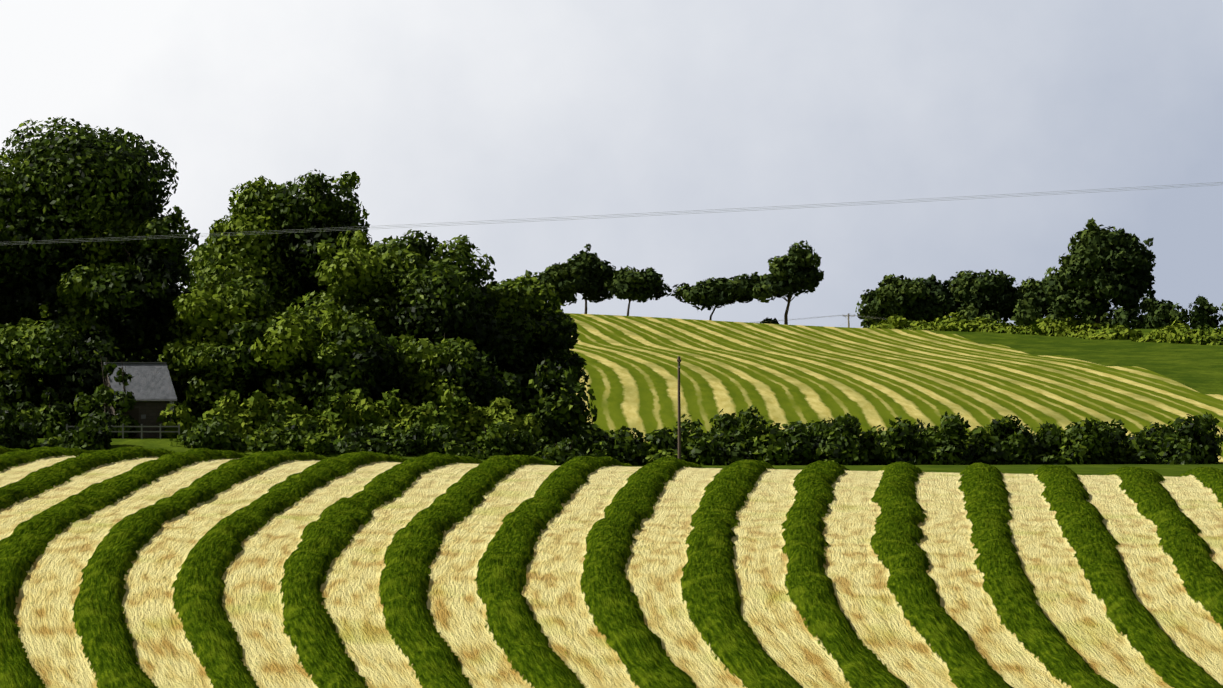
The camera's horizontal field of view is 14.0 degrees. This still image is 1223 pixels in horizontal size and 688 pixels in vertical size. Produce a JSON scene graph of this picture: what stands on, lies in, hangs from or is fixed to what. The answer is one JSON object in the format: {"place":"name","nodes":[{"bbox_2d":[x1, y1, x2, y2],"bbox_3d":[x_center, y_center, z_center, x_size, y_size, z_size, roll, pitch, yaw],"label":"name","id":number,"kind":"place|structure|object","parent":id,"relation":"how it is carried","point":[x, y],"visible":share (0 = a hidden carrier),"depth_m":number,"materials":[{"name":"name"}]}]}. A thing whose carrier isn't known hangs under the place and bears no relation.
{"place":"outdoors","nodes":[
{"label":"outdoors","id":0,"kind":"place"},
{"bbox_2d":[0,313,1222,687],"bbox_3d":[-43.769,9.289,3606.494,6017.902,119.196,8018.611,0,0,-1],"label":"ground","id":1,"kind":"structure","parent":0,"point":[142,563],"depth_m":174.35,"materials":[{"name":"green plant"}]},
{"bbox_2d":[0,411,114,450],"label":"shrubs","id":2,"kind":"object","parent":1,"relation":"on","point":[93,435],"visible":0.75,"depth_m":301.93,"materials":[{"name":"green plant"}]},
{"bbox_2d":[0,387,116,437],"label":"shrubs","id":3,"kind":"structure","parent":1,"relation":"on","point":[51,419],"depth_m":308.03,"materials":[{"name":"green plant"}]},
{"bbox_2d":[0,304,127,413],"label":"tree","id":4,"kind":"object","parent":1,"relation":"on","point":[65,362],"visible":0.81,"depth_m":312.25,"materials":[{"name":"green plant"}]},
{"bbox_2d":[0,116,189,360],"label":"oak tree","id":5,"kind":"object","parent":1,"relation":"on","point":[58,186],"visible":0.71,"depth_m":317.90,"materials":[{"name":"green plant"}]},
{"bbox_2d":[92,355,140,437],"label":"tree","id":6,"kind":"object","parent":1,"relation":"on","point":[124,401],"visible":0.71,"depth_m":307.12,"materials":[{"name":"green plant"}]},
{"bbox_2d":[66,424,179,438],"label":"white rail fence","id":7,"kind":"object","parent":1,"relation":"on","point":[141,426],"visible":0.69,"depth_m":306.38,"materials":[{"name":"paint"}]},
{"bbox_2d":[54,205,199,359],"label":"tree","id":8,"kind":"object","parent":1,"relation":"on","point":[150,273],"visible":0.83,"depth_m":315.53,"materials":[{"name":"green plant"}]},
{"bbox_2d":[100,362,176,437],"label":"stone shed","id":9,"kind":"structure","parent":1,"relation":"on","point":[150,387],"depth_m":309.68,"materials":[{"name":"grey stone"}]},
{"bbox_2d":[157,268,320,411],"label":"tree","id":10,"kind":"object","parent":1,"relation":"on","point":[231,321],"visible":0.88,"depth_m":313.45,"materials":[{"name":"green plant"}]},
{"bbox_2d":[179,169,373,373],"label":"tall ash tree","id":11,"kind":"object","parent":1,"relation":"on","point":[282,264],"visible":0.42,"depth_m":341.66,"materials":[{"name":"green plant"}]},
{"bbox_2d":[9,318,597,452],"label":"trees","id":12,"kind":"object","parent":1,"relation":"on","point":[557,407],"visible":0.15,"depth_m":317.53,"materials":[{"name":"green plant"}]},
{"bbox_2d":[250,307,413,415],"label":"tree","id":13,"kind":"object","parent":1,"relation":"on","point":[348,352],"visible":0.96,"depth_m":311.70,"materials":[{"name":"green plant"}]},
{"bbox_2d":[156,387,542,444],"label":"shrubs","id":14,"kind":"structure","parent":1,"relation":"on","point":[341,417],"depth_m":307.81,"materials":[{"name":"green plant"}]},
{"bbox_2d":[168,410,584,465],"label":"shrubs","id":15,"kind":"object","parent":1,"relation":"on","point":[385,437],"visible":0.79,"depth_m":302.10,"materials":[{"name":"green plant"}]},
{"bbox_2d":[287,229,503,379],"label":"tree","id":16,"kind":"object","parent":1,"relation":"on","point":[418,288],"visible":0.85,"depth_m":328.80,"materials":[{"name":"green plant"}]},
{"bbox_2d":[382,334,508,416],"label":"tree","id":17,"kind":"object","parent":1,"relation":"on","point":[432,370],"visible":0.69,"depth_m":314.12,"materials":[{"name":"green plant"}]},
{"bbox_2d":[477,270,579,405],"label":"tree","id":18,"kind":"object","parent":1,"relation":"on","point":[532,337],"visible":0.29,"depth_m":333.72,"materials":[{"name":"green plant"}]},
{"bbox_2d":[537,262,588,305],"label":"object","id":19,"kind":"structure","parent":1,"relation":"on","point":[565,281],"depth_m":785.75,"materials":[{"name":"green plant"}]},
{"bbox_2d":[543,303,589,402],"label":"tree","id":20,"kind":"object","parent":1,"relation":"on","point":[575,362],"visible":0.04,"depth_m":362.16,"materials":[{"name":"green plant"}]},
{"bbox_2d":[561,244,618,313],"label":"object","id":21,"kind":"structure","parent":1,"relation":"on","point":[597,272],"depth_m":791.98,"materials":[{"name":"green plant"}]},
{"bbox_2d":[604,266,671,315],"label":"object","id":22,"kind":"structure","parent":1,"relation":"on","point":[633,284],"depth_m":786.00,"materials":[{"name":"green plant"}]},
{"bbox_2d":[677,356,680,458],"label":"pole","id":23,"kind":"object","parent":1,"relation":"on","point":[679,421],"visible":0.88,"depth_m":407.96,"materials":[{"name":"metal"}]},
{"bbox_2d":[670,272,760,319],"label":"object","id":24,"kind":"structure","parent":1,"relation":"on","point":[709,293],"depth_m":785.77,"materials":[{"name":"green plant"}]},
{"bbox_2d":[760,318,778,323],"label":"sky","id":25,"kind":"structure","parent":1,"relation":"on","point":[769,320],"depth_m":787.59,"materials":[{"name":"green plant"}]},
{"bbox_2d":[749,240,823,324],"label":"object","id":26,"kind":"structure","parent":1,"relation":"on","point":[794,271],"depth_m":781.54,"materials":[{"name":"green plant"}]},
{"bbox_2d":[577,405,1222,465],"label":"hedge","id":27,"kind":"object","parent":1,"relation":"on","point":[727,439],"visible":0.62,"depth_m":423.96,"materials":[{"name":"green plant"}]},
{"bbox_2d":[861,274,960,321],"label":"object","id":28,"kind":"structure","parent":1,"relation":"on","point":[928,299],"depth_m":804.74,"materials":[{"name":"green plant"}]},
{"bbox_2d":[947,269,1019,321],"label":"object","id":29,"kind":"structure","parent":1,"relation":"on","point":[985,291],"depth_m":804.80,"materials":[{"name":"green plant"}]},
{"bbox_2d":[1006,277,1053,316],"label":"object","id":30,"kind":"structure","parent":1,"relation":"on","point":[1028,288],"depth_m":805.26,"materials":[{"name":"green plant"}]},
{"bbox_2d":[855,289,1222,328],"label":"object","id":31,"kind":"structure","parent":1,"relation":"on","point":[1162,313],"depth_m":787.83,"materials":[{"name":"green plant"}]},
{"bbox_2d":[1039,217,1155,328],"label":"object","id":32,"kind":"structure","parent":1,"relation":"on","point":[1099,269],"depth_m":724.02,"materials":[{"name":"green plant"}]},
{"bbox_3d":[37.319,2.444,58.175,0.307,13.566,3.098,0,0,-1],"label":"pole","id":33,"kind":"object","parent":1,"relation":"on","visible":0},
{"bbox_2d":[4,182,1222,244],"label":"overhead wires","id":34,"kind":"object","parent":33,"relation":"attached to","point":[617,214],"visible":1,"depth_m":58.49,"materials":[{"name":"metal"}]},
{"bbox_2d":[750,315,884,322],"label":"power line","id":35,"kind":"object","parent":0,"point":[817,317],"visible":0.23,"depth_m":788.13,"materials":[{"name":"metal"}]},
{"bbox_2d":[868,311,1222,344],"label":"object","id":36,"kind":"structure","parent":0,"point":[1177,333],"depth_m":725.98,"materials":[{"name":"green plant"}]}
]}

